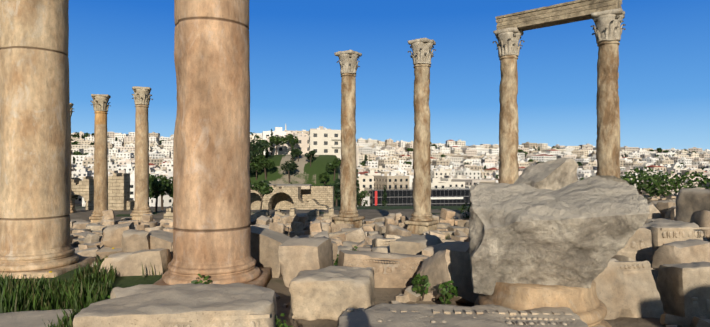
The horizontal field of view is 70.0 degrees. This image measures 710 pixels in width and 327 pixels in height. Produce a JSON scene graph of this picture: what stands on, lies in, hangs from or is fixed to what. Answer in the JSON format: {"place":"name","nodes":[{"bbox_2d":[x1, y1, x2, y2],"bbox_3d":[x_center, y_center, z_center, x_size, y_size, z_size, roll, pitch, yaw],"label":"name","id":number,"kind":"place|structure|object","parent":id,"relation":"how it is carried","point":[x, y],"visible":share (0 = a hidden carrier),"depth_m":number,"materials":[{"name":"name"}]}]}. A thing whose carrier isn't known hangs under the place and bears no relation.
{"place":"outdoors","nodes":[
{"label":"outdoors","id":0,"kind":"place"},
{"bbox_2d":[252,184,311,188],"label":"wall top","id":1,"kind":"object","parent":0,"point":[305,186],"visible":0.43,"depth_m":72.22,"materials":[{"name":"beige stone"}]},
{"bbox_2d":[1,142,689,326],"bbox_3d":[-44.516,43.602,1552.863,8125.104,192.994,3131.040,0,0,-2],"label":"ground","id":2,"kind":"structure","parent":0,"point":[304,173],"depth_m":37.77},
{"bbox_2d":[0,0,96,278],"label":"column","id":3,"kind":"structure","parent":2,"relation":"on","point":[34,155],"depth_m":7.45,"materials":[{"name":"stone"}]},
{"bbox_2d":[70,103,75,212],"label":"column","id":4,"kind":"structure","parent":2,"relation":"on","point":[72,206],"depth_m":40.31,"materials":[{"name":"stone"}]},
{"bbox_2d":[71,176,93,209],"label":"ruined wall","id":5,"kind":"structure","parent":2,"relation":"on","point":[84,188],"depth_m":46.59,"materials":[{"name":"beige stone"}]},
{"bbox_2d":[89,94,110,222],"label":"column","id":6,"kind":"structure","parent":2,"relation":"on","point":[100,104],"depth_m":30.73,"materials":[{"name":"stone"}]},
{"bbox_2d":[87,199,134,209],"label":"ruin wall","id":7,"kind":"structure","parent":2,"relation":"on","point":[130,204],"depth_m":44.82,"materials":[{"name":"beige stone"}]},
{"bbox_2d":[108,173,129,209],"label":"ruined wall","id":8,"kind":"structure","parent":2,"relation":"on","point":[118,191],"depth_m":44.26,"materials":[{"name":"beige stone"}]},
{"bbox_2d":[130,86,152,220],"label":"column","id":9,"kind":"structure","parent":2,"relation":"on","point":[142,96],"depth_m":29.12,"materials":[{"name":"stone"}]},
{"bbox_2d":[152,0,270,286],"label":"column","id":10,"kind":"structure","parent":2,"relation":"on","point":[211,198],"depth_m":6.03,"materials":[{"name":"stone"}]},
{"bbox_2d":[0,233,453,326],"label":"grass","id":11,"kind":"structure","parent":2,"relation":"on","point":[69,295],"depth_m":5.81,"materials":[{"name":"green plant"}]},
{"bbox_2d":[164,207,337,222],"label":"low ruin wall","id":12,"kind":"structure","parent":2,"relation":"on","point":[312,214],"depth_m":31.47,"materials":[{"name":"beige stone"}]},
{"bbox_2d":[251,185,328,209],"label":"stone arches","id":13,"kind":"structure","parent":2,"relation":"on","point":[294,192],"depth_m":69.86,"materials":[{"name":"stone"}]},
{"bbox_2d":[251,186,333,209],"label":"ruined wall","id":14,"kind":"structure","parent":2,"relation":"on","point":[323,195],"depth_m":74.87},
{"bbox_2d":[332,50,364,227],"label":"column","id":15,"kind":"structure","parent":2,"relation":"on","point":[348,211],"depth_m":24.87,"materials":[{"name":"stone"}]},
{"bbox_2d":[0,189,709,326],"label":"blocks","id":16,"kind":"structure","parent":2,"relation":"on","point":[343,296],"depth_m":5.06,"materials":[{"name":"stone"}]},
{"bbox_2d":[71,124,709,206],"bbox_3d":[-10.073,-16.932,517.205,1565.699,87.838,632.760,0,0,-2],"label":"city buildings","id":17,"kind":"structure","parent":2,"relation":"on","point":[387,166],"depth_m":562.22,"materials":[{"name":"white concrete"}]},
{"bbox_2d":[107,129,709,326],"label":"vegetation","id":18,"kind":"object","parent":2,"relation":"on","point":[162,186],"visible":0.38,"depth_m":41.41,"materials":[{"name":"green plant"}]},
{"bbox_2d":[364,187,470,205],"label":"glass building","id":19,"kind":"structure","parent":2,"relation":"on","point":[440,196],"depth_m":244.99,"materials":[{"name":"black glass"}]},
{"bbox_2d":[404,38,439,234],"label":"column","id":20,"kind":"structure","parent":2,"relation":"on","point":[420,221],"depth_m":22.45,"materials":[{"name":"stone"}]},
{"bbox_2d":[493,27,524,183],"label":"column","id":21,"kind":"structure","parent":2,"relation":"on","point":[508,48],"depth_m":20.75,"materials":[{"name":"stone"}]},
{"bbox_2d":[477,280,611,326],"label":"column base","id":22,"kind":"object","parent":2,"relation":"on","point":[588,306],"visible":0.5,"depth_m":4.54,"materials":[{"name":"stone"}]},
{"bbox_2d":[468,158,648,294],"bbox_3d":[2.052,0.810,5.878,1.508,1.823,3.131,0,0,11],"label":"fallen block","id":23,"kind":"object","parent":2,"relation":"on","point":[554,222],"depth_m":4.64,"materials":[{"name":"grey stone"}]},
{"bbox_2d":[591,8,625,177],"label":"column","id":24,"kind":"structure","parent":2,"relation":"on","point":[607,29],"depth_m":18.24,"materials":[{"name":"stone"}]},
{"bbox_2d":[495,0,621,30],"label":"architrave","id":25,"kind":"object","parent":24,"relation":"on","point":[561,13],"visible":0.9,"depth_m":19.51,"materials":[{"name":"grey stone"}]},
{"bbox_2d":[68,0,709,149],"label":"sky","id":26,"kind":"structure","parent":0,"point":[115,46],"materials":[{"name":"blue"}]},
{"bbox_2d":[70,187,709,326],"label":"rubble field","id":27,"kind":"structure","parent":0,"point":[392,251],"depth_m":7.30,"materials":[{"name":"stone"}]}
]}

